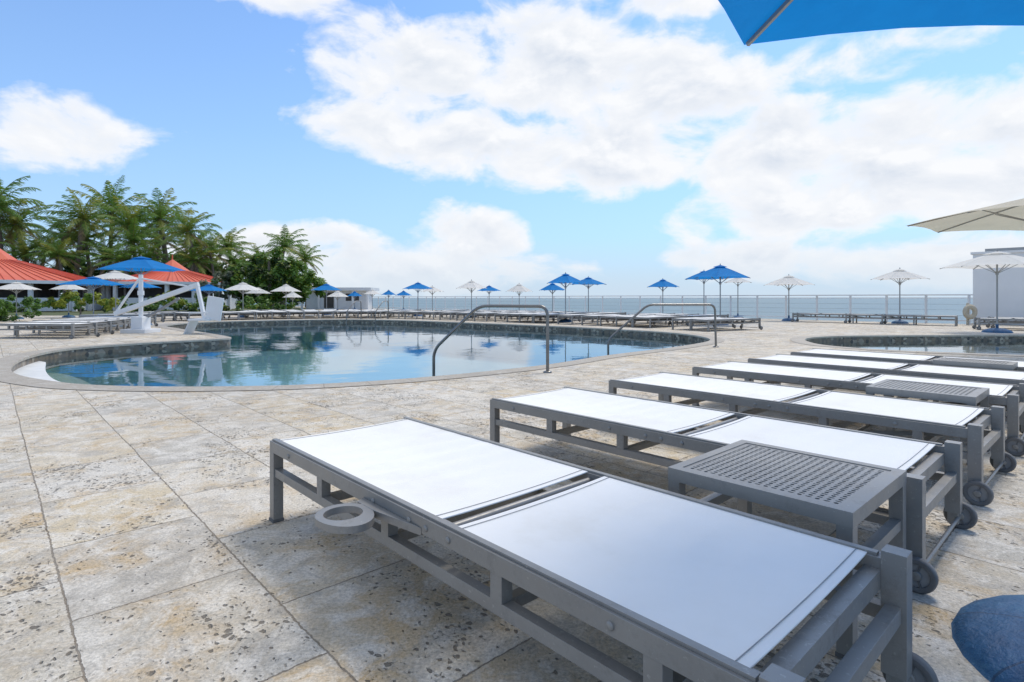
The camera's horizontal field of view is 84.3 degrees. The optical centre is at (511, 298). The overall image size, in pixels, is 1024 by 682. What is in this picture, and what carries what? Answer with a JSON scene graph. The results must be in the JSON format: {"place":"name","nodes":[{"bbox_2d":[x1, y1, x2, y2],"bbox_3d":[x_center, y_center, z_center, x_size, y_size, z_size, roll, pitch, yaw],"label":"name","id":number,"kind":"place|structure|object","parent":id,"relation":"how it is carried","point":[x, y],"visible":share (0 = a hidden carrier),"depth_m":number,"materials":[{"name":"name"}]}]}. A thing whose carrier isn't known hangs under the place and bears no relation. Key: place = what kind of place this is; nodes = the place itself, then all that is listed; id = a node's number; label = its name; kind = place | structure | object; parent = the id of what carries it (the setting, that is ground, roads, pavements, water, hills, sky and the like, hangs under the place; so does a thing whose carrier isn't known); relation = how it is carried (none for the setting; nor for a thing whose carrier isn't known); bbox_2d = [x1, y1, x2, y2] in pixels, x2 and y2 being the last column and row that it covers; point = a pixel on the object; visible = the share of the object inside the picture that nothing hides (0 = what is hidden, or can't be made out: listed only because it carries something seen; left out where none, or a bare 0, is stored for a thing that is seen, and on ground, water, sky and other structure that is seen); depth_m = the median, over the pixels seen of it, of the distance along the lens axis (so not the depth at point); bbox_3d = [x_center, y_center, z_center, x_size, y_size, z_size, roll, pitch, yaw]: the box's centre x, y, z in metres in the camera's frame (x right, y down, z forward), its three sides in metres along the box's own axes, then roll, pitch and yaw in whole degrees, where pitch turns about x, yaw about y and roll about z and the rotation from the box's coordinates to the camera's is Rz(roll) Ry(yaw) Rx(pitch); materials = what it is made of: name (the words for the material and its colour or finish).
{"place":"outdoors","nodes":[
{"label":"outdoors","id":0,"kind":"place"},
{"bbox_2d":[8,307,318,314],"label":"garden ground","id":1,"kind":"structure","parent":0,"point":[85,312],"depth_m":36.25,"materials":[{"name":"green plant"}]},
{"bbox_2d":[0,175,46,250],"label":"coconut palm tree","id":2,"kind":"object","parent":1,"relation":"on","point":[4,198],"visible":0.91,"depth_m":51.60,"materials":[{"name":"green plant"}]},
{"bbox_2d":[0,238,53,267],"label":"coconut palm tree","id":3,"kind":"object","parent":1,"relation":"on","point":[23,248],"visible":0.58,"depth_m":51.02,"materials":[{"name":"green plant"}]},
{"bbox_2d":[1,223,52,256],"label":"coconut palm tree","id":4,"kind":"object","parent":1,"relation":"on","point":[15,238],"visible":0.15,"depth_m":56.65,"materials":[{"name":"green plant"}]},
{"bbox_2d":[0,198,61,262],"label":"coconut palm tree","id":5,"kind":"object","parent":1,"relation":"on","point":[15,227],"visible":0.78,"depth_m":52.33,"materials":[{"name":"green plant"}]},
{"bbox_2d":[9,232,73,265],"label":"coconut palm tree","id":6,"kind":"object","parent":1,"relation":"on","point":[49,241],"visible":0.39,"depth_m":51.82,"materials":[{"name":"green plant"}]},
{"bbox_2d":[21,237,88,293],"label":"coconut palm tree","id":7,"kind":"object","parent":1,"relation":"on","point":[56,252],"visible":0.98,"depth_m":50.71,"materials":[{"name":"green plant"}]},
{"bbox_2d":[32,210,99,269],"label":"coconut palm tree","id":8,"kind":"object","parent":1,"relation":"on","point":[51,231],"visible":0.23,"depth_m":59.94,"materials":[{"name":"green plant"}]},
{"bbox_2d":[29,187,124,274],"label":"coconut palm tree","id":9,"kind":"object","parent":1,"relation":"on","point":[83,218],"visible":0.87,"depth_m":54.05,"materials":[{"name":"green plant"}]},
{"bbox_2d":[42,216,117,276],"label":"coconut palm tree","id":10,"kind":"object","parent":1,"relation":"on","point":[88,239],"visible":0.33,"depth_m":56.13,"materials":[{"name":"green plant"}]},
{"bbox_2d":[58,284,129,297],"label":"connecting building","id":11,"kind":"structure","parent":1,"relation":"on","point":[122,291],"depth_m":47.00,"materials":[{"name":"white paint"}]},
{"bbox_2d":[75,239,134,276],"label":"coconut palm tree","id":12,"kind":"object","parent":1,"relation":"on","point":[101,258],"visible":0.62,"depth_m":52.22,"materials":[{"name":"green plant"}]},
{"bbox_2d":[65,175,148,279],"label":"coconut palm tree","id":13,"kind":"object","parent":1,"relation":"on","point":[111,201],"visible":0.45,"depth_m":59.09,"materials":[{"name":"green plant"}]},
{"bbox_2d":[89,242,148,274],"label":"coconut palm tree","id":14,"kind":"object","parent":1,"relation":"on","point":[118,258],"visible":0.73,"depth_m":50.45,"materials":[{"name":"green plant"}]},
{"bbox_2d":[90,196,162,273],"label":"coconut palm tree","id":15,"kind":"object","parent":1,"relation":"on","point":[124,215],"visible":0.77,"depth_m":53.99,"materials":[{"name":"green plant"}]},
{"bbox_2d":[96,217,167,272],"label":"coconut palm tree","id":16,"kind":"object","parent":1,"relation":"on","point":[133,237],"visible":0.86,"depth_m":52.41,"materials":[{"name":"green plant"}]},
{"bbox_2d":[120,240,174,274],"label":"coconut palm tree","id":17,"kind":"object","parent":1,"relation":"on","point":[150,254],"visible":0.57,"depth_m":51.77,"materials":[{"name":"green plant"}]},
{"bbox_2d":[1,295,295,311],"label":"hedge row","id":18,"kind":"object","parent":1,"relation":"on","point":[245,298],"visible":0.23,"depth_m":36.44,"materials":[{"name":"green plant"}]},
{"bbox_2d":[118,187,198,263],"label":"coconut palm tree","id":19,"kind":"object","parent":1,"relation":"on","point":[160,212],"visible":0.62,"depth_m":57.63,"materials":[{"name":"green plant"}]},
{"bbox_2d":[138,220,189,259],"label":"coconut palm tree","id":20,"kind":"object","parent":1,"relation":"on","point":[168,243],"visible":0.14,"depth_m":60.65,"materials":[{"name":"green plant"}]},
{"bbox_2d":[99,255,240,310],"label":"red roof pavilion","id":21,"kind":"structure","parent":1,"relation":"on","point":[186,277],"depth_m":43.66,"materials":[{"name":"metal"}]},
{"bbox_2d":[44,243,299,305],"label":"dense tropical understory","id":22,"kind":"object","parent":1,"relation":"on","point":[68,269],"visible":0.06,"depth_m":61.24,"materials":[{"name":"green plant"}]},
{"bbox_2d":[155,290,207,308],"bbox_3d":[-18.477,0.140,32.017,3.213,1.178,1.552,0,0,9],"label":"croton shrub","id":23,"kind":"object","parent":1,"relation":"on","point":[180,302],"visible":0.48,"depth_m":31.76,"materials":[{"name":"green plant"}]},
{"bbox_2d":[147,206,221,272],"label":"coconut palm tree","id":24,"kind":"object","parent":1,"relation":"on","point":[188,228],"visible":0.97,"depth_m":53.57,"materials":[{"name":"green plant"}]},
{"bbox_2d":[170,243,219,274],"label":"coconut palm tree","id":25,"kind":"object","parent":1,"relation":"on","point":[192,259],"visible":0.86,"depth_m":53.29,"materials":[{"name":"green plant"}]},
{"bbox_2d":[168,225,229,270],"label":"coconut palm tree","id":26,"kind":"object","parent":1,"relation":"on","point":[181,241],"visible":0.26,"depth_m":57.08,"materials":[{"name":"green plant"}]},
{"bbox_2d":[120,300,293,314],"bbox_3d":[-16.960,0.534,31.520,9.967,0.908,1.871,0,0,0],"label":"hedge row","id":27,"kind":"object","parent":1,"relation":"on","point":[242,305],"visible":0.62,"depth_m":31.36,"materials":[{"name":"green plant"}]},
{"bbox_2d":[182,234,234,295],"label":"coconut palm tree","id":28,"kind":"object","parent":1,"relation":"on","point":[208,255],"visible":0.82,"depth_m":54.79,"materials":[{"name":"green plant"}]},
{"bbox_2d":[194,270,241,303],"bbox_3d":[-20.875,-0.521,40.170,3.106,2.903,2.293,0,0,-31],"label":"silver buttonwood tree","id":29,"kind":"object","parent":1,"relation":"on","point":[224,278],"visible":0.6,"depth_m":39.82,"materials":[{"name":"green plant"}]},
{"bbox_2d":[202,227,257,297],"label":"coconut palm tree","id":30,"kind":"object","parent":1,"relation":"on","point":[232,244],"visible":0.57,"depth_m":59.43,"materials":[{"name":"green plant"}]},
{"bbox_2d":[213,246,251,294],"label":"coconut palm tree","id":31,"kind":"object","parent":1,"relation":"on","point":[231,261],"visible":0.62,"depth_m":57.07,"materials":[{"name":"green plant"}]},
{"bbox_2d":[225,247,325,309],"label":"broadleaf tree","id":32,"kind":"object","parent":1,"relation":"on","point":[279,272],"visible":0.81,"depth_m":40.37,"materials":[{"name":"green plant"}]},
{"bbox_2d":[255,224,311,301],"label":"coconut palm tree","id":33,"kind":"object","parent":1,"relation":"on","point":[285,242],"visible":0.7,"depth_m":59.17,"materials":[{"name":"green plant"}]},
{"bbox_2d":[283,240,327,307],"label":"coconut palm tree","id":34,"kind":"object","parent":1,"relation":"on","point":[305,258],"visible":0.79,"depth_m":55.36,"materials":[{"name":"green plant"}]},
{"bbox_2d":[0,306,1023,681],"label":"stone pool deck","id":35,"kind":"structure","parent":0,"point":[142,538],"depth_m":2.16,"materials":[{"name":"beige stone"}]},
{"bbox_2d":[0,281,40,318],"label":"white patio umbrella","id":36,"kind":"object","parent":35,"relation":"on","point":[16,285],"visible":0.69,"depth_m":24.89,"materials":[{"name":"fabric"}]},
{"bbox_2d":[0,295,41,321],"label":"clipped hedge","id":37,"kind":"object","parent":35,"relation":"on","point":[6,306],"visible":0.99,"depth_m":22.42,"materials":[{"name":"green plant"}]},
{"bbox_2d":[0,322,99,338],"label":"sun lounger","id":38,"kind":"object","parent":35,"relation":"on","point":[74,327],"visible":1,"depth_m":12.97,"materials":[{"name":"grey metal"}]},
{"bbox_2d":[0,249,105,311],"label":"red roof pavilion","id":39,"kind":"structure","parent":35,"relation":"on","point":[42,278],"depth_m":39.10,"materials":[{"name":"metal"}]},
{"bbox_2d":[14,321,113,334],"bbox_3d":[-11.239,0.745,14.204,2.127,0.350,0.750,0,0,7],"label":"sun lounger","id":40,"kind":"object","parent":35,"relation":"on","point":[102,323],"visible":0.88,"depth_m":14.27,"materials":[{"name":"grey metal"}]},
{"bbox_2d":[49,281,86,317],"bbox_3d":[-21.145,0.056,27.000,1.381,1.729,1.381,0,0,-10],"label":"white patio umbrella","id":41,"kind":"object","parent":35,"relation":"on","point":[70,287],"visible":0.85,"depth_m":26.82,"materials":[{"name":"fabric"}]},
{"bbox_2d":[32,319,127,332],"bbox_3d":[-11.589,0.745,15.204,2.127,0.350,0.750,0,0,4],"label":"sun lounger","id":42,"kind":"object","parent":35,"relation":"on","point":[116,322],"visible":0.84,"depth_m":15.11,"materials":[{"name":"grey metal"}]},
{"bbox_2d":[42,290,119,314],"bbox_3d":[-20.160,0.257,26.557,3.550,1.327,1.798,0,0,0],"label":"croton shrub","id":43,"kind":"object","parent":35,"relation":"on","point":[66,298],"visible":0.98,"depth_m":26.33,"materials":[{"name":"green plant"}]},
{"bbox_2d":[50,318,130,330],"bbox_3d":[-11.939,0.745,16.204,2.127,0.350,0.750,0,0,6],"label":"sun lounger","id":44,"kind":"object","parent":35,"relation":"on","point":[127,319],"visible":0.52,"depth_m":16.41,"materials":[{"name":"grey metal"}]},
{"bbox_2d":[55,275,127,314],"bbox_3d":[-15.526,0.033,21.000,2.104,1.774,2.104,0,0,16],"label":"blue patio umbrella","id":45,"kind":"object","parent":35,"relation":"on","point":[93,281],"visible":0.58,"depth_m":20.77,"materials":[{"name":"fabric"}]},
{"bbox_2d":[79,313,151,322],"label":"sun lounger","id":46,"kind":"object","parent":35,"relation":"on","point":[113,315],"visible":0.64,"depth_m":20.24,"materials":[{"name":"grey metal"}]},
{"bbox_2d":[94,270,137,310],"bbox_3d":[-16.803,-0.150,24.000,1.993,2.140,1.726,0,0,-43],"label":"white patio umbrella","id":47,"kind":"object","parent":35,"relation":"on","point":[115,275],"visible":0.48,"depth_m":23.80,"materials":[{"name":"fabric"}]},
{"bbox_2d":[95,255,184,324],"bbox_3d":[-12.775,-0.286,19.500,2.744,2.412,2.376,0,0,-17],"label":"blue patio umbrella","id":48,"kind":"object","parent":35,"relation":"on","point":[140,264],"visible":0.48,"depth_m":19.25,"materials":[{"name":"fabric"}]},
{"bbox_2d":[113,274,223,333],"bbox_3d":[-9.045,0.170,14.936,3.272,1.600,0.656,0,0,11],"label":"pool lift chair","id":49,"kind":"object","parent":35,"relation":"on","point":[140,323],"visible":0.9,"depth_m":14.88,"materials":[{"name":"white paint"}]},
{"bbox_2d":[190,284,226,295],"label":"blue patio umbrella","id":50,"kind":"object","parent":35,"relation":"on","point":[209,288],"visible":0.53,"depth_m":25.79,"materials":[{"name":"fabric"}]},
{"bbox_2d":[224,282,262,317],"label":"white patio umbrella","id":51,"kind":"object","parent":35,"relation":"on","point":[243,286],"visible":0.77,"depth_m":26.69,"materials":[{"name":"fabric"}]},
{"bbox_2d":[270,284,300,314],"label":"white patio umbrella","id":52,"kind":"object","parent":35,"relation":"on","point":[286,288],"visible":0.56,"depth_m":30.71,"materials":[{"name":"fabric"}]},
{"bbox_2d":[313,283,341,314],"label":"blue patio umbrella","id":53,"kind":"object","parent":35,"relation":"on","point":[326,287],"visible":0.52,"depth_m":30.76,"materials":[{"name":"fabric"}]},
{"bbox_2d":[301,287,378,308],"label":"white cabana","id":54,"kind":"object","parent":35,"relation":"on","point":[314,301],"visible":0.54,"depth_m":47.00,"materials":[{"name":"paint"}]},
{"bbox_2d":[0,319,724,390],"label":"swimming pool","id":55,"kind":"structure","parent":35,"relation":"in","point":[275,354],"depth_m":11.47,"materials":[{"name":"liquid"}]},
{"bbox_2d":[403,282,431,315],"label":"blue patio umbrella","id":56,"kind":"object","parent":35,"relation":"on","point":[417,285],"visible":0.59,"depth_m":28.73,"materials":[{"name":"fabric"}]},
{"bbox_2d":[404,310,442,318],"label":"sun lounger","id":57,"kind":"object","parent":35,"relation":"on","point":[416,312],"visible":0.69,"depth_m":25.15,"materials":[{"name":"grey metal"}]},
{"bbox_2d":[456,279,485,317],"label":"white patio umbrella","id":58,"kind":"object","parent":35,"relation":"on","point":[471,284],"visible":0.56,"depth_m":26.76,"materials":[{"name":"fabric"}]},
{"bbox_2d":[432,304,551,375],"bbox_3d":[-0.279,0.750,7.216,1.612,1.340,0.109,0,0,17],"label":"pool handrail","id":59,"kind":"object","parent":35,"relation":"on","point":[452,331],"visible":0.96,"depth_m":7.19,"materials":[{"name":"silver metal"}]},
{"bbox_2d":[474,311,518,321],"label":"sun lounger","id":60,"kind":"object","parent":35,"relation":"on","point":[486,314],"visible":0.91,"depth_m":23.13,"materials":[{"name":"grey metal"}]},
{"bbox_2d":[506,284,532,310],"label":"white patio umbrella","id":61,"kind":"object","parent":35,"relation":"on","point":[518,287],"visible":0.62,"depth_m":30.82,"materials":[{"name":"fabric"}]},
{"bbox_2d":[539,283,564,310],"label":"blue patio umbrella","id":62,"kind":"object","parent":35,"relation":"on","point":[552,286],"visible":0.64,"depth_m":30.76,"materials":[{"name":"fabric"}]},
{"bbox_2d":[533,313,580,322],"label":"sun lounger","id":63,"kind":"object","parent":35,"relation":"on","point":[550,314],"visible":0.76,"depth_m":20.91,"materials":[{"name":"grey metal"}]},
{"bbox_2d":[547,272,583,321],"bbox_3d":[2.081,-0.050,22.000,1.573,1.940,1.362,0,0,-36],"label":"blue patio umbrella","id":64,"kind":"object","parent":35,"relation":"on","point":[565,278],"visible":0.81,"depth_m":21.79,"materials":[{"name":"fabric"}]},
{"bbox_2d":[558,313,608,324],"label":"sun lounger","id":65,"kind":"object","parent":35,"relation":"on","point":[570,316],"visible":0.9,"depth_m":20.32,"materials":[{"name":"grey metal"}]},
{"bbox_2d":[570,276,606,311],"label":"blue patio umbrella","id":66,"kind":"object","parent":35,"relation":"on","point":[588,281],"visible":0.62,"depth_m":24.79,"materials":[{"name":"fabric"}]},
{"bbox_2d":[269,417,938,681],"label":"sun lounger","id":67,"kind":"object","parent":35,"relation":"on","point":[670,586],"visible":1,"depth_m":1.33,"materials":[{"name":"grey metal"}]},
{"bbox_2d":[581,314,630,325],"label":"sun lounger","id":68,"kind":"object","parent":35,"relation":"on","point":[596,316],"visible":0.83,"depth_m":19.56,"materials":[{"name":"grey metal"}]},
{"bbox_2d":[600,314,652,325],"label":"sun lounger","id":69,"kind":"object","parent":35,"relation":"on","point":[609,316],"visible":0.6,"depth_m":19.05,"materials":[{"name":"grey metal"}]},
{"bbox_2d":[290,294,972,323],"bbox_3d":[-6.874,0.389,44.874,0.085,1.062,67.993,0,0,-43],"label":"white terrace railing","id":70,"kind":"object","parent":35,"relation":"on","point":[969,297],"visible":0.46,"depth_m":26.32,"materials":[{"name":"metal"}]},
{"bbox_2d":[615,315,671,326],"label":"sun lounger","id":71,"kind":"object","parent":35,"relation":"on","point":[629,317],"visible":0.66,"depth_m":18.73,"materials":[{"name":"grey metal"}]},
{"bbox_2d":[632,315,688,327],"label":"sun lounger","id":72,"kind":"object","parent":35,"relation":"on","point":[657,318],"visible":0.98,"depth_m":18.03,"materials":[{"name":"grey metal"}]},
{"bbox_2d":[607,304,718,354],"bbox_3d":[2.819,0.760,10.510,2.145,1.320,0.109,0,0,-7],"label":"pool handrail","id":73,"kind":"object","parent":35,"relation":"on","point":[640,311],"visible":0.94,"depth_m":10.53,"materials":[{"name":"silver metal"}]},
{"bbox_2d":[648,278,678,312],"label":"blue patio umbrella","id":74,"kind":"object","parent":35,"relation":"on","point":[662,283],"visible":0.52,"depth_m":25.75,"materials":[{"name":"fabric"}]},
{"bbox_2d":[672,317,735,329],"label":"sun lounger","id":75,"kind":"object","parent":35,"relation":"on","point":[686,320],"visible":0.69,"depth_m":16.84,"materials":[{"name":"grey metal"}]},
{"bbox_2d":[690,264,749,324],"bbox_3d":[7.212,-0.143,19.600,2.170,2.126,1.880,0,0,-3],"label":"blue patio umbrella","id":76,"kind":"object","parent":35,"relation":"on","point":[720,272],"visible":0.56,"depth_m":19.33,"materials":[{"name":"fabric"}]},
{"bbox_2d":[691,317,762,331],"bbox_3d":[6.192,0.745,16.336,2.127,0.350,0.750,0,0,-27],"label":"sun lounger","id":77,"kind":"object","parent":35,"relation":"on","point":[741,321],"visible":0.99,"depth_m":16.26,"materials":[{"name":"grey metal"}]},
{"bbox_2d":[490,386,977,593],"bbox_3d":[0.840,0.745,2.755,0.750,0.350,2.127,0,0,-43],"label":"sun lounger","id":78,"kind":"object","parent":35,"relation":"on","point":[651,422],"visible":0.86,"depth_m":2.49,"materials":[{"name":"grey metal"}]},
{"bbox_2d":[724,278,751,317],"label":"white patio umbrella","id":79,"kind":"object","parent":35,"relation":"on","point":[737,280],"visible":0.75,"depth_m":25.86,"materials":[{"name":"fabric"}]},
{"bbox_2d":[668,440,906,657],"bbox_3d":[0.871,0.731,1.799,0.522,0.378,0.532,0,0,-43],"label":"side table","id":80,"kind":"object","parent":35,"relation":"on","point":[846,496],"visible":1,"depth_m":1.72,"materials":[{"name":"grey metal"}]},
{"bbox_2d":[765,274,813,320],"bbox_3d":[11.248,-0.033,23.000,1.910,1.905,1.654,0,0,-31],"label":"white patio umbrella","id":81,"kind":"object","parent":35,"relation":"on","point":[788,280],"visible":0.9,"depth_m":22.78,"materials":[{"name":"fabric"}]},
{"bbox_2d":[609,372,1016,505],"bbox_3d":[1.655,0.745,3.501,0.750,0.350,2.127,0,0,-42],"label":"sun lounger","id":82,"kind":"object","parent":35,"relation":"on","point":[931,421],"visible":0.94,"depth_m":3.07,"materials":[{"name":"grey metal"}]},
{"bbox_2d":[791,313,856,322],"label":"sun lounger","id":83,"kind":"object","parent":35,"relation":"on","point":[804,315],"visible":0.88,"depth_m":21.69,"materials":[{"name":"grey metal"}]},
{"bbox_2d":[692,361,1023,455],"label":"sun lounger","id":84,"kind":"object","parent":35,"relation":"on","point":[1012,401],"visible":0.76,"depth_m":4.16,"materials":[{"name":"grey metal"}]},
{"bbox_2d":[718,0,1023,681],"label":"blue patio umbrella","id":85,"kind":"object","parent":35,"relation":"on","point":[988,636],"visible":1,"depth_m":2.32,"materials":[{"name":"fabric"}]},
{"bbox_2d":[844,313,916,324],"bbox_3d":[13.189,0.745,20.303,2.127,0.350,0.750,0,0,41],"label":"sun lounger","id":86,"kind":"object","parent":35,"relation":"on","point":[866,317],"visible":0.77,"depth_m":20.51,"materials":[{"name":"grey metal"}]},
{"bbox_2d":[748,354,1023,395],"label":"sun lounger","id":87,"kind":"object","parent":35,"relation":"on","point":[965,373],"visible":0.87,"depth_m":4.81,"materials":[{"name":"grey metal"}]},
{"bbox_2d":[870,268,928,323],"bbox_3d":[14.114,-0.102,20.600,1.853,2.043,1.605,0,0,-37],"label":"white patio umbrella","id":88,"kind":"object","parent":35,"relation":"on","point":[899,274],"visible":0.93,"depth_m":20.43,"materials":[{"name":"fabric"}]},
{"bbox_2d":[790,348,1023,370],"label":"sun lounger","id":89,"kind":"object","parent":35,"relation":"on","point":[880,356],"visible":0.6,"depth_m":5.79,"materials":[{"name":"grey metal"}]},
{"bbox_2d":[790,334,1023,355],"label":"wading pool","id":90,"kind":"structure","parent":35,"relation":"in","point":[996,344],"depth_m":13.24,"materials":[{"name":"liquid"}]},
{"bbox_2d":[880,314,957,325],"bbox_3d":[13.989,0.745,19.503,2.127,0.350,0.750,0,0,41],"label":"sun lounger","id":91,"kind":"object","parent":35,"relation":"on","point":[906,316],"visible":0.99,"depth_m":19.37,"materials":[{"name":"grey metal"}]},
{"bbox_2d":[866,379,989,464],"bbox_3d":[2.528,0.731,3.449,0.467,0.378,0.532,0,0,-43],"label":"side table","id":92,"kind":"object","parent":35,"relation":"on","point":[970,396],"visible":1,"depth_m":3.38,"materials":[{"name":"grey metal"}]},
{"bbox_2d":[907,198,1023,232],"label":"beige patio umbrella","id":93,"kind":"object","parent":35,"relation":"on","point":[1009,215],"visible":1,"depth_m":9.38,"materials":[{"name":"fabric"}]},
{"bbox_2d":[963,303,977,324],"bbox_3d":[15.700,0.545,19.435,0.520,0.750,0.190,0,0,0],"label":"life ring stand","id":94,"kind":"object","parent":35,"relation":"on","point":[966,308],"visible":0.98,"depth_m":19.36,"materials":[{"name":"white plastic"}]},
{"bbox_2d":[933,357,1017,410],"bbox_3d":[4.004,0.731,4.899,0.331,0.378,0.532,0,0,-43],"label":"side table","id":95,"kind":"object","parent":35,"relation":"on","point":[992,364],"visible":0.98,"depth_m":4.81,"materials":[{"name":"grey metal"}]},
{"bbox_2d":[939,250,1023,332],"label":"white patio umbrella","id":96,"kind":"object","parent":35,"relation":"on","point":[997,259],"visible":1,"depth_m":15.08,"materials":[{"name":"fabric"}]},
{"bbox_2d":[972,317,1023,329],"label":"sun lounger","id":97,"kind":"object","parent":35,"relation":"on","point":[978,327],"visible":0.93,"depth_m":16.40,"materials":[{"name":"grey metal"}]},
{"bbox_2d":[0,0,1023,297],"label":"sky","id":98,"kind":"structure","parent":0,"point":[627,146],"materials":[{"name":"blue"}]},
{"bbox_2d":[255,298,972,323],"bbox_3d":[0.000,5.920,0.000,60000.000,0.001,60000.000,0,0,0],"label":"sea","id":99,"kind":"structure","parent":0,"point":[908,306],"depth_m":458.87,"materials":[{"name":"liquid"}]},
{"bbox_2d":[970,247,1023,325],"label":"white service building","id":100,"kind":"structure","parent":0,"point":[1011,292],"depth_m":19.91,"materials":[{"name":"paint"}]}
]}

